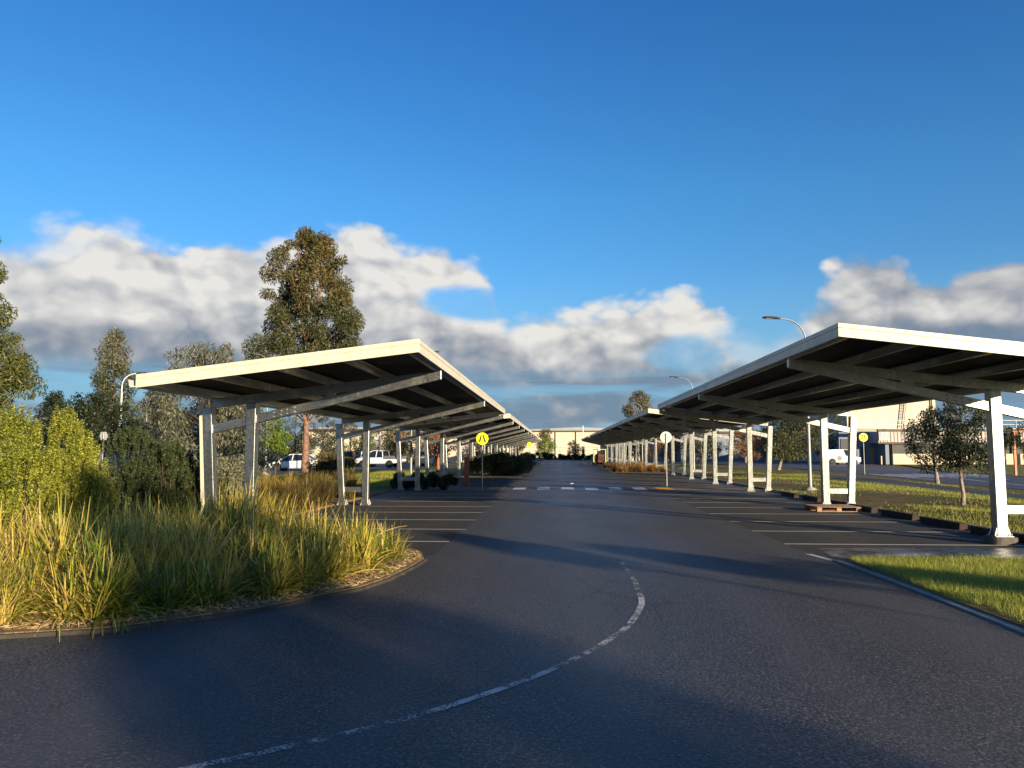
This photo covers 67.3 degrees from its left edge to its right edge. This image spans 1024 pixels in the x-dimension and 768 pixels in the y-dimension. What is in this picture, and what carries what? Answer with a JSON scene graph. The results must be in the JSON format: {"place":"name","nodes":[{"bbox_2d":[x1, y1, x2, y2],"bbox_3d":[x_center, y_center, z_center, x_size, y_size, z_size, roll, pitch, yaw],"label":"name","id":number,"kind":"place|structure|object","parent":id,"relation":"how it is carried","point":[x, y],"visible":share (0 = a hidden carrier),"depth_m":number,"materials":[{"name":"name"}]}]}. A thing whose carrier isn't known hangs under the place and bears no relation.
{"place":"outdoors","nodes":[
{"label":"outdoors","id":0,"kind":"place"},
{"bbox_2d":[10,469,335,512],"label":"golden grass","id":1,"kind":"structure","parent":0,"point":[288,478],"depth_m":29.12,"materials":[{"name":"plant"}]},
{"bbox_2d":[236,465,370,515],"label":"brown grass","id":2,"kind":"structure","parent":0,"point":[323,489],"depth_m":23.24,"materials":[{"name":"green plant"}]},
{"bbox_2d":[260,470,463,486],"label":"lawn grass","id":3,"kind":"structure","parent":0,"point":[378,475],"depth_m":50.81,"materials":[{"name":"green plant"}]},
{"bbox_2d":[8,451,930,491],"bbox_3d":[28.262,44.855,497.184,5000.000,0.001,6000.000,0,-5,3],"label":"ground","id":4,"kind":"structure","parent":0,"point":[387,488],"depth_m":81.69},
{"bbox_2d":[0,236,47,441],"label":"gum tree","id":5,"kind":"object","parent":4,"relation":"on","point":[16,374],"visible":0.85,"depth_m":36.20,"materials":[{"name":"green plant"}]},
{"bbox_2d":[28,390,73,478],"bbox_3d":[-27.741,3.179,46.495,3.664,5.704,3.327,0,-5,3],"label":"evergreen tree","id":6,"kind":"object","parent":4,"relation":"on","point":[51,403],"visible":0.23,"depth_m":46.34,"materials":[{"name":"green plant"}]},
{"bbox_2d":[41,391,149,473],"bbox_3d":[-22.226,3.150,41.168,4.918,5.660,5.068,0,-5,3],"label":"evergreen tree","id":7,"kind":"object","parent":4,"relation":"on","point":[90,416],"visible":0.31,"depth_m":41.06,"materials":[{"name":"green plant"}]},
{"bbox_2d":[60,451,154,485],"bbox_3d":[-16.422,3.663,31.783,4.617,1.803,2.240,-2,-5,21],"label":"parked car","id":8,"kind":"object","parent":4,"relation":"on","point":[113,458],"visible":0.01,"depth_m":30.82,"materials":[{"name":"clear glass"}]},
{"bbox_2d":[84,327,147,448],"bbox_3d":[-30.973,1.249,59.948,5.136,11.602,5.396,4,-6,-36],"label":"gum tree","id":9,"kind":"object","parent":4,"relation":"on","point":[116,360],"visible":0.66,"depth_m":59.67,"materials":[{"name":"green plant"}]},
{"bbox_2d":[128,405,196,451],"bbox_3d":[-19.613,3.485,44.335,4.983,4.818,4.333,4,-6,-39],"label":"evergreen tree","id":10,"kind":"object","parent":4,"relation":"on","point":[159,420],"visible":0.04,"depth_m":43.51,"materials":[{"name":"green plant"}]},
{"bbox_2d":[173,399,275,480],"bbox_3d":[-13.122,2.687,34.652,4.640,4.670,5.359,1,-5,-7],"label":"evergreen tree","id":11,"kind":"object","parent":4,"relation":"on","point":[265,429],"visible":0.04,"depth_m":35.16,"materials":[{"name":"green plant"}]},
{"bbox_2d":[28,464,453,469],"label":"car park","id":12,"kind":"structure","parent":4,"relation":"on","point":[384,467],"depth_m":80.86,"materials":[{"name":"grey asphalt"}]},
{"bbox_2d":[274,414,317,456],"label":"bushy tree","id":13,"kind":"object","parent":12,"relation":"on","point":[296,446],"visible":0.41,"depth_m":84.99,"materials":[{"name":"green plant"}]},
{"bbox_2d":[295,415,336,457],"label":"bushy tree","id":14,"kind":"object","parent":12,"relation":"on","point":[328,448],"visible":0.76,"depth_m":80.63,"materials":[{"name":"green plant"}]},
{"bbox_2d":[330,421,361,454],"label":"bushy tree","id":15,"kind":"object","parent":12,"relation":"on","point":[353,442],"visible":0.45,"depth_m":102.78,"materials":[{"name":"green plant"}]},
{"bbox_2d":[353,433,376,458],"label":"bushy tree","id":16,"kind":"object","parent":12,"relation":"on","point":[360,446],"visible":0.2,"depth_m":92.60,"materials":[{"name":"green plant"}]},
{"bbox_2d":[355,450,405,467],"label":"pickup truck","id":17,"kind":"object","parent":12,"relation":"on","point":[381,457],"visible":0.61,"depth_m":80.72,"materials":[{"name":"white metal"}]},
{"bbox_2d":[382,428,421,463],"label":"bushy tree","id":18,"kind":"object","parent":12,"relation":"on","point":[413,458],"visible":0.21,"depth_m":84.50,"materials":[{"name":"green plant"}]},
{"bbox_2d":[420,451,436,465],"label":"parked car","id":19,"kind":"object","parent":12,"relation":"on","point":[431,460],"visible":0.41,"depth_m":86.11,"materials":[{"name":"silver metal"}]},
{"bbox_2d":[258,418,293,475],"bbox_3d":[-15.031,4.040,48.860,2.265,4.087,2.038,0,-5,3],"label":"young tree","id":20,"kind":"object","parent":4,"relation":"on","point":[275,439],"visible":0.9,"depth_m":48.65,"materials":[{"name":"green plant"}]},
{"bbox_2d":[261,470,310,472],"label":"car park","id":21,"kind":"structure","parent":4,"relation":"on","point":[286,471],"depth_m":65.34,"materials":[{"name":"grey asphalt"}]},
{"bbox_2d":[269,454,316,470],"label":"parked car","id":22,"kind":"object","parent":21,"relation":"on","point":[292,461],"visible":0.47,"depth_m":66.50,"materials":[{"name":"white metal"}]},
{"bbox_2d":[241,225,365,472],"bbox_3d":[-16.934,-2.927,63.689,10.565,20.581,8.967,0,-5,3],"label":"gum tree","id":23,"kind":"object","parent":4,"relation":"on","point":[344,318],"visible":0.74,"depth_m":62.54,"materials":[{"name":"green plant"}]},
{"bbox_2d":[305,454,333,476],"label":"olive shrub","id":24,"kind":"object","parent":4,"relation":"on","point":[312,465],"visible":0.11,"depth_m":50.27,"materials":[{"name":"green plant"}]},
{"bbox_2d":[302,450,358,479],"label":"olive shrub","id":25,"kind":"object","parent":4,"relation":"on","point":[328,465],"visible":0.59,"depth_m":44.09,"materials":[{"name":"green plant"}]},
{"bbox_2d":[300,426,392,456],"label":"shed","id":26,"kind":"structure","parent":4,"relation":"on","point":[377,437],"depth_m":109.26,"materials":[{"name":"beige metal"}]},
{"bbox_2d":[378,427,423,471],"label":"red barked tree","id":27,"kind":"object","parent":4,"relation":"on","point":[394,441],"visible":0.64,"depth_m":47.22,"materials":[{"name":"green plant"}]},
{"bbox_2d":[280,460,543,554],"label":"parking bays","id":28,"kind":"object","parent":4,"relation":"on","point":[435,521],"visible":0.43,"depth_m":22.22,"materials":[{"name":"grey asphalt"}]},
{"bbox_2d":[128,339,504,521],"bbox_3d":[-3.378,1.987,23.376,4.962,3.571,21.767,0,-5,3],"label":"carport","id":29,"kind":"object","parent":28,"relation":"on","point":[417,385],"visible":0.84,"depth_m":15.46,"materials":[{"name":"beige paint"}]},
{"bbox_2d":[463,456,469,486],"bbox_3d":[-2.222,4.266,37.658,0.320,1.500,0.240,0,-5,3],"label":"steel post","id":30,"kind":"object","parent":28,"relation":"on","point":[466,471],"visible":1,"depth_m":37.59,"materials":[{"name":"red metal"}]},
{"bbox_2d":[421,413,538,478],"bbox_3d":[-0.671,6.066,70.340,4.886,3.551,66.364,0,-5,3],"label":"carport","id":31,"kind":"object","parent":28,"relation":"on","point":[509,430],"visible":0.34,"depth_m":48.41,"materials":[{"name":"beige paint"}]},
{"bbox_2d":[476,433,487,489],"bbox_3d":[-1.316,3.454,34.079,0.540,2.600,0.077,0,-5,3],"label":"crossing sign","id":32,"kind":"object","parent":28,"relation":"on","point":[482,439],"visible":0.95,"depth_m":34.12,"materials":[{"name":"metal"}]},
{"bbox_2d":[421,434,456,471],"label":"red barked tree","id":33,"kind":"object","parent":4,"relation":"on","point":[435,452],"visible":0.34,"depth_m":60.03,"materials":[{"name":"green plant"}]},
{"bbox_2d":[402,431,478,461],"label":"shed","id":34,"kind":"structure","parent":4,"relation":"on","point":[452,457],"depth_m":112.20,"materials":[{"name":"beige metal"}]},
{"bbox_2d":[227,431,782,455],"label":"distant woodland","id":35,"kind":"object","parent":4,"relation":"on","point":[300,445],"depth_m":279.33,"materials":[{"name":"green plant"}]},
{"bbox_2d":[0,460,1023,767],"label":"car park road","id":36,"kind":"structure","parent":4,"relation":"on","point":[566,616],"depth_m":6.21,"materials":[{"name":"grey asphalt"}]},
{"bbox_2d":[0,491,423,633],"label":"planting bed","id":37,"kind":"object","parent":36,"relation":"on","point":[207,612],"visible":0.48,"depth_m":8.48,"materials":[{"name":"soil"}]},
{"bbox_2d":[0,549,54,624],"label":"grass tussock","id":38,"kind":"object","parent":37,"relation":"on","point":[18,587],"depth_m":7.82,"materials":[{"name":"green plant"}]},
{"bbox_2d":[0,403,69,545],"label":"feathery shrub","id":39,"kind":"object","parent":37,"relation":"on","point":[18,459],"visible":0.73,"depth_m":12.21,"materials":[{"name":"green plant"}]},
{"bbox_2d":[16,404,131,540],"bbox_3d":[-7.724,1.627,13.195,1.812,2.608,2.044,5,-7,-45],"label":"feathery shrub","id":40,"kind":"object","parent":37,"relation":"on","point":[75,486],"visible":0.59,"depth_m":13.10,"materials":[{"name":"green plant"}]},
{"bbox_2d":[80,421,199,533],"bbox_3d":[-7.436,1.931,15.406,2.672,2.383,2.385,0,-5,3],"label":"feathery shrub","id":41,"kind":"object","parent":37,"relation":"on","point":[141,482],"visible":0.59,"depth_m":15.35,"materials":[{"name":"green plant"}]},
{"bbox_2d":[135,445,230,517],"bbox_3d":[-6.933,2.225,16.172,2.440,1.928,1.946,0,-5,3],"label":"feathery shrub","id":42,"kind":"object","parent":37,"relation":"on","point":[189,463],"visible":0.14,"depth_m":16.13,"materials":[{"name":"green plant"}]},
{"bbox_2d":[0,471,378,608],"bbox_3d":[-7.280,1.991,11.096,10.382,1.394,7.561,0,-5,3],"label":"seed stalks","id":43,"kind":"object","parent":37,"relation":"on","point":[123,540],"visible":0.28,"depth_m":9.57,"materials":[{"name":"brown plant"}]},
{"bbox_2d":[155,446,243,507],"bbox_3d":[-7.501,2.445,18.573,2.296,1.912,1.734,2,-5,-19],"label":"saltbush","id":44,"kind":"object","parent":37,"relation":"on","point":[219,465],"visible":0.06,"depth_m":18.52,"materials":[{"name":"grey plant"}]},
{"bbox_2d":[135,340,282,483],"bbox_3d":[-11.255,1.349,28.938,5.133,6.026,5.907,3,-6,-31],"label":"willow gum","id":45,"kind":"object","parent":37,"relation":"on","point":[230,412],"visible":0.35,"depth_m":28.08,"materials":[{"name":"green plant"}]},
{"bbox_2d":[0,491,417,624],"bbox_3d":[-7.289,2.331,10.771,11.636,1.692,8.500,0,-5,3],"label":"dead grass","id":46,"kind":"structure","parent":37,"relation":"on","point":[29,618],"depth_m":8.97,"materials":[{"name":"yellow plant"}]},
{"bbox_2d":[0,473,419,641],"bbox_3d":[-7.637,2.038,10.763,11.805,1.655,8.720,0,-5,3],"label":"strappy grass","id":47,"kind":"structure","parent":37,"relation":"on","point":[251,536],"depth_m":9.28,"materials":[{"name":"green plant"}]},
{"bbox_2d":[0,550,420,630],"bbox_3d":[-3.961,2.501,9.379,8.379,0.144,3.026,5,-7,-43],"label":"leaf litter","id":48,"kind":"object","parent":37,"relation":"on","point":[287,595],"visible":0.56,"depth_m":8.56,"materials":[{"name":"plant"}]},
{"bbox_2d":[154,548,267,611],"bbox_3d":[-3.440,2.228,8.564,1.219,0.829,1.133,0,-5,3],"label":"grass tussock","id":49,"kind":"object","parent":37,"relation":"on","point":[205,586],"depth_m":8.48,"materials":[{"name":"green plant"}]},
{"bbox_2d":[156,484,293,519],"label":"golden grass","id":50,"kind":"structure","parent":37,"relation":"on","point":[257,504],"depth_m":18.26,"materials":[{"name":"plant"}]},
{"bbox_2d":[217,448,263,497],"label":"saltbush","id":51,"kind":"object","parent":37,"relation":"on","point":[238,471],"visible":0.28,"depth_m":20.21,"materials":[{"name":"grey plant"}]},
{"bbox_2d":[228,527,326,602],"bbox_3d":[-2.866,2.270,9.232,1.415,1.060,1.280,0,-5,3],"label":"grass tussock","id":52,"kind":"object","parent":37,"relation":"on","point":[256,584],"depth_m":9.11,"materials":[{"name":"green plant"}]},
{"bbox_2d":[277,518,382,585],"bbox_3d":[-2.441,2.293,10.137,1.550,1.100,1.431,0,-5,3],"label":"grass tussock","id":53,"kind":"object","parent":37,"relation":"on","point":[335,570],"depth_m":10.00,"materials":[{"name":"green plant"}]},
{"bbox_2d":[328,512,406,574],"bbox_3d":[-2.110,2.384,10.971,1.406,1.134,1.565,0,-5,3],"label":"grass tussock","id":54,"kind":"object","parent":37,"relation":"on","point":[367,543],"depth_m":10.87,"materials":[{"name":"green plant"}]},
{"bbox_2d":[364,519,414,560],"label":"grass tussock","id":55,"kind":"object","parent":37,"relation":"on","point":[386,539],"depth_m":12.15,"materials":[{"name":"green plant"}]},
{"bbox_2d":[0,552,426,638],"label":"bed edging","id":56,"kind":"object","parent":36,"relation":"on","point":[153,624],"visible":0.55,"depth_m":8.01,"materials":[{"name":"grey concrete"}]},
{"bbox_2d":[534,429,557,458],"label":"bushy tree","id":57,"kind":"object","parent":4,"relation":"on","point":[542,446],"visible":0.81,"depth_m":164.07,"materials":[{"name":"green plant"}]},
{"bbox_2d":[454,467,670,476],"bbox_3d":[6.626,7.308,64.183,14.215,0.001,34.125,-3,-6,34],"label":"planting bed","id":58,"kind":"object","parent":4,"relation":"on","point":[520,475],"visible":0.3,"depth_m":61.63,"materials":[{"name":"soil"}]},
{"bbox_2d":[469,451,517,475],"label":"hedge shrub","id":59,"kind":"object","parent":58,"relation":"on","point":[489,465],"visible":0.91,"depth_m":52.00,"materials":[{"name":"green plant"}]},
{"bbox_2d":[489,450,528,475],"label":"hedge shrub","id":60,"kind":"object","parent":58,"relation":"on","point":[520,467],"visible":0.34,"depth_m":54.02,"materials":[{"name":"green plant"}]},
{"bbox_2d":[515,454,535,473],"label":"hedge shrub","id":61,"kind":"object","parent":58,"relation":"on","point":[531,461],"visible":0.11,"depth_m":58.49,"materials":[{"name":"green plant"}]},
{"bbox_2d":[603,460,669,471],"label":"rust grass","id":62,"kind":"structure","parent":58,"relation":"on","point":[637,467],"depth_m":63.74,"materials":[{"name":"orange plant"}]},
{"bbox_2d":[567,440,581,459],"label":"round tree","id":63,"kind":"object","parent":4,"relation":"on","point":[576,450],"visible":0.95,"depth_m":148.83,"materials":[{"name":"green plant"}]},
{"bbox_2d":[600,440,670,460],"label":"shed","id":64,"kind":"structure","parent":4,"relation":"on","point":[659,458],"depth_m":130.49,"materials":[{"name":"grey metal"}]},
{"bbox_2d":[620,441,650,460],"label":"bushy tree","id":65,"kind":"object","parent":4,"relation":"on","point":[634,449],"visible":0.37,"depth_m":126.09,"materials":[{"name":"green plant"}]},
{"bbox_2d":[621,389,655,417],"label":"gum tree","id":66,"kind":"object","parent":4,"relation":"on","point":[628,409],"visible":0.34,"depth_m":148.31,"materials":[{"name":"green plant"}]},
{"bbox_2d":[647,435,683,461],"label":"bushy tree","id":67,"kind":"object","parent":4,"relation":"on","point":[660,445],"visible":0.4,"depth_m":118.18,"materials":[{"name":"green plant"}]},
{"bbox_2d":[626,463,753,487],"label":"kerb","id":68,"kind":"structure","parent":4,"relation":"on","point":[735,483],"depth_m":44.40,"materials":[{"name":"concrete"}]},
{"bbox_2d":[679,429,723,461],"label":"bushy tree","id":69,"kind":"object","parent":4,"relation":"on","point":[700,457],"visible":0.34,"depth_m":113.61,"materials":[{"name":"green plant"}]},
{"bbox_2d":[674,429,765,460],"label":"shed","id":70,"kind":"structure","parent":4,"relation":"on","point":[722,455],"depth_m":122.84,"materials":[{"name":"grey metal"}]},
{"bbox_2d":[726,424,763,462],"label":"bushy tree","id":71,"kind":"object","parent":4,"relation":"on","point":[742,450],"visible":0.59,"depth_m":107.52,"materials":[{"name":"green plant"}]},
{"bbox_2d":[580,460,1023,558],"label":"parking bays","id":72,"kind":"object","parent":4,"relation":"on","point":[787,520],"visible":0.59,"depth_m":17.83,"materials":[{"name":"grey asphalt"}]},
{"bbox_2d":[592,449,605,464],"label":"maintenance loader","id":73,"kind":"object","parent":72,"relation":"on","point":[599,457],"visible":0.92,"depth_m":93.01,"materials":[{"name":"yellow metal"}]},
{"bbox_2d":[660,432,671,485],"bbox_3d":[7.689,3.747,38.326,0.560,2.750,0.077,0,-5,3],"label":"crossing sign","id":74,"kind":"object","parent":72,"relation":"on","point":[665,437],"visible":0.95,"depth_m":38.42,"materials":[{"name":"metal"}]},
{"bbox_2d":[589,408,745,483],"bbox_3d":[10.901,5.902,69.847,4.886,3.791,66.064,0,-5,3],"label":"carport","id":75,"kind":"object","parent":72,"relation":"on","point":[645,426],"visible":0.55,"depth_m":47.85,"materials":[{"name":"beige paint"}]},
{"bbox_2d":[804,504,861,511],"bbox_3d":[9.407,3.643,22.625,1.240,0.143,1.180,0,-5,3],"label":"pallet","id":76,"kind":"object","parent":72,"relation":"on","point":[830,507],"visible":1,"depth_m":22.26,"materials":[{"name":"brown wood"}]},
{"bbox_2d":[657,323,1023,544],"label":"carport","id":77,"kind":"object","parent":72,"relation":"on","point":[841,369],"visible":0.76,"depth_m":14.94,"materials":[{"name":"beige paint"}]},
{"bbox_2d":[848,503,877,512],"bbox_3d":[10.262,3.634,22.547,0.197,0.150,1.760,0,-5,4],"label":"wheel stop","id":78,"kind":"object","parent":72,"relation":"on","point":[864,508],"visible":0.82,"depth_m":22.01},
{"bbox_2d":[881,509,919,520],"bbox_3d":[10.184,3.433,20.226,0.197,0.150,1.760,0,-5,2],"label":"wheel stop","id":79,"kind":"object","parent":72,"relation":"on","point":[899,514],"visible":1,"depth_m":20.01,"materials":[{"name":"brown wood"}]},
{"bbox_2d":[920,516,967,529],"bbox_3d":[10.025,3.233,17.910,0.197,0.150,1.760,0,-5,2],"label":"wheel stop","id":80,"kind":"object","parent":72,"relation":"on","point":[944,523],"visible":1,"depth_m":17.70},
{"bbox_2d":[970,526,1023,541],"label":"wheel stop","id":81,"kind":"object","parent":72,"relation":"on","point":[980,530],"visible":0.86,"depth_m":15.94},
{"bbox_2d":[805,414,847,455],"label":"bushy tree","id":82,"kind":"object","parent":4,"relation":"on","point":[832,447],"visible":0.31,"depth_m":106.37,"materials":[{"name":"green plant"}]},
{"bbox_2d":[659,464,1023,532],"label":"verge","id":83,"kind":"structure","parent":4,"relation":"on","point":[879,498],"depth_m":29.95,"materials":[{"name":"green plant"}]},
{"bbox_2d":[688,430,711,467],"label":"slender tree","id":84,"kind":"object","parent":83,"relation":"on","point":[701,442],"visible":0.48,"depth_m":70.73,"materials":[{"name":"green plant"}]},
{"bbox_2d":[752,419,819,469],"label":"street tree","id":85,"kind":"object","parent":83,"relation":"on","point":[782,438],"visible":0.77,"depth_m":67.77,"materials":[{"name":"green plant"}]},
{"bbox_2d":[762,316,816,490],"bbox_3d":[11.989,0.836,33.227,2.090,7.609,0.580,0,-5,3],"label":"street lamp","id":86,"kind":"object","parent":83,"relation":"on","point":[809,488],"visible":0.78,"depth_m":32.97,"materials":[{"name":"metal"}]},
{"bbox_2d":[901,405,968,483],"bbox_3d":[22.041,3.220,40.373,3.262,4.279,2.940,-4,-7,41],"label":"street tree","id":87,"kind":"object","parent":83,"relation":"on","point":[912,440],"visible":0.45,"depth_m":40.62,"materials":[{"name":"green plant"}]},
{"bbox_2d":[910,402,1022,504],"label":"street tree","id":88,"kind":"object","parent":83,"relation":"on","point":[957,453],"visible":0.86,"depth_m":23.41,"materials":[{"name":"green plant"}]},
{"bbox_2d":[772,489,1023,533],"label":"kerb","id":89,"kind":"structure","parent":4,"relation":"on","point":[879,509],"depth_m":22.19,"materials":[{"name":"concrete"}]},
{"bbox_2d":[818,475,1023,498],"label":"footpath","id":90,"kind":"structure","parent":4,"relation":"on","point":[935,487],"depth_m":36.61,"materials":[{"name":"concrete"}]},
{"bbox_2d":[833,560,1023,634],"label":"kerb","id":91,"kind":"structure","parent":4,"relation":"on","point":[1011,626],"depth_m":8.99,"materials":[{"name":"concrete"}]},
{"bbox_2d":[848,553,1023,627],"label":"verge","id":92,"kind":"structure","parent":4,"relation":"on","point":[983,608],"depth_m":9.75,"materials":[{"name":"green plant"}]},
{"bbox_2d":[0,0,1023,450],"label":"sky","id":93,"kind":"structure","parent":0,"point":[581,206],"materials":[{"name":"blue"}]},
{"bbox_2d":[504,427,603,456],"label":"warehouse","id":94,"kind":"structure","parent":0,"point":[562,437],"depth_m":198.97,"materials":[{"name":"beige metal"}]},
{"bbox_2d":[404,487,763,490],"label":"crossing path","id":95,"kind":"structure","parent":0,"point":[652,488],"depth_m":35.61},
{"bbox_2d":[389,471,421,488],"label":"shrub","id":96,"kind":"object","parent":95,"relation":"on","point":[394,482],"visible":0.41,"depth_m":35.03,"materials":[{"name":"green plant"}]},
{"bbox_2d":[407,470,440,488],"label":"shrub","id":97,"kind":"object","parent":95,"relation":"on","point":[429,478],"visible":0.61,"depth_m":34.76,"materials":[{"name":"green plant"}]},
{"bbox_2d":[430,473,458,489],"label":"shrub","id":98,"kind":"object","parent":95,"relation":"on","point":[445,481],"visible":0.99,"depth_m":34.51,"materials":[{"name":"green plant"}]},
{"bbox_2d":[259,461,1023,489],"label":"street","id":99,"kind":"structure","parent":0,"point":[1014,482],"depth_m":62.96,"materials":[{"name":"grey asphalt"}]},
{"bbox_2d":[581,436,622,462],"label":"carport","id":100,"kind":"object","parent":99,"relation":"on","point":[587,439],"visible":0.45,"depth_m":115.88,"materials":[{"name":"beige paint"}]},
{"bbox_2d":[828,449,860,464],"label":"delivery van","id":101,"kind":"object","parent":99,"relation":"on","point":[838,456],"visible":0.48,"depth_m":93.12,"materials":[{"name":"white metal"}]},
{"bbox_2d":[838,420,1023,464],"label":"office building","id":102,"kind":"structure","parent":99,"relation":"on","point":[877,442],"depth_m":95.38,"materials":[{"name":"beige concrete"}]},
{"bbox_2d":[1011,420,1023,458],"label":"street tree","id":103,"kind":"object","parent":99,"relation":"on","point":[1022,427],"visible":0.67,"depth_m":38.86,"materials":[{"name":"green plant"}]},
{"bbox_2d":[787,400,935,461],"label":"warehouse","id":104,"kind":"structure","parent":0,"point":[907,411],"depth_m":108.22,"materials":[{"name":"metal"}]},
{"bbox_2d":[903,464,1023,476],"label":"lawn","id":105,"kind":"structure","parent":0,"point":[1009,470],"depth_m":68.91,"materials":[{"name":"green plant"}]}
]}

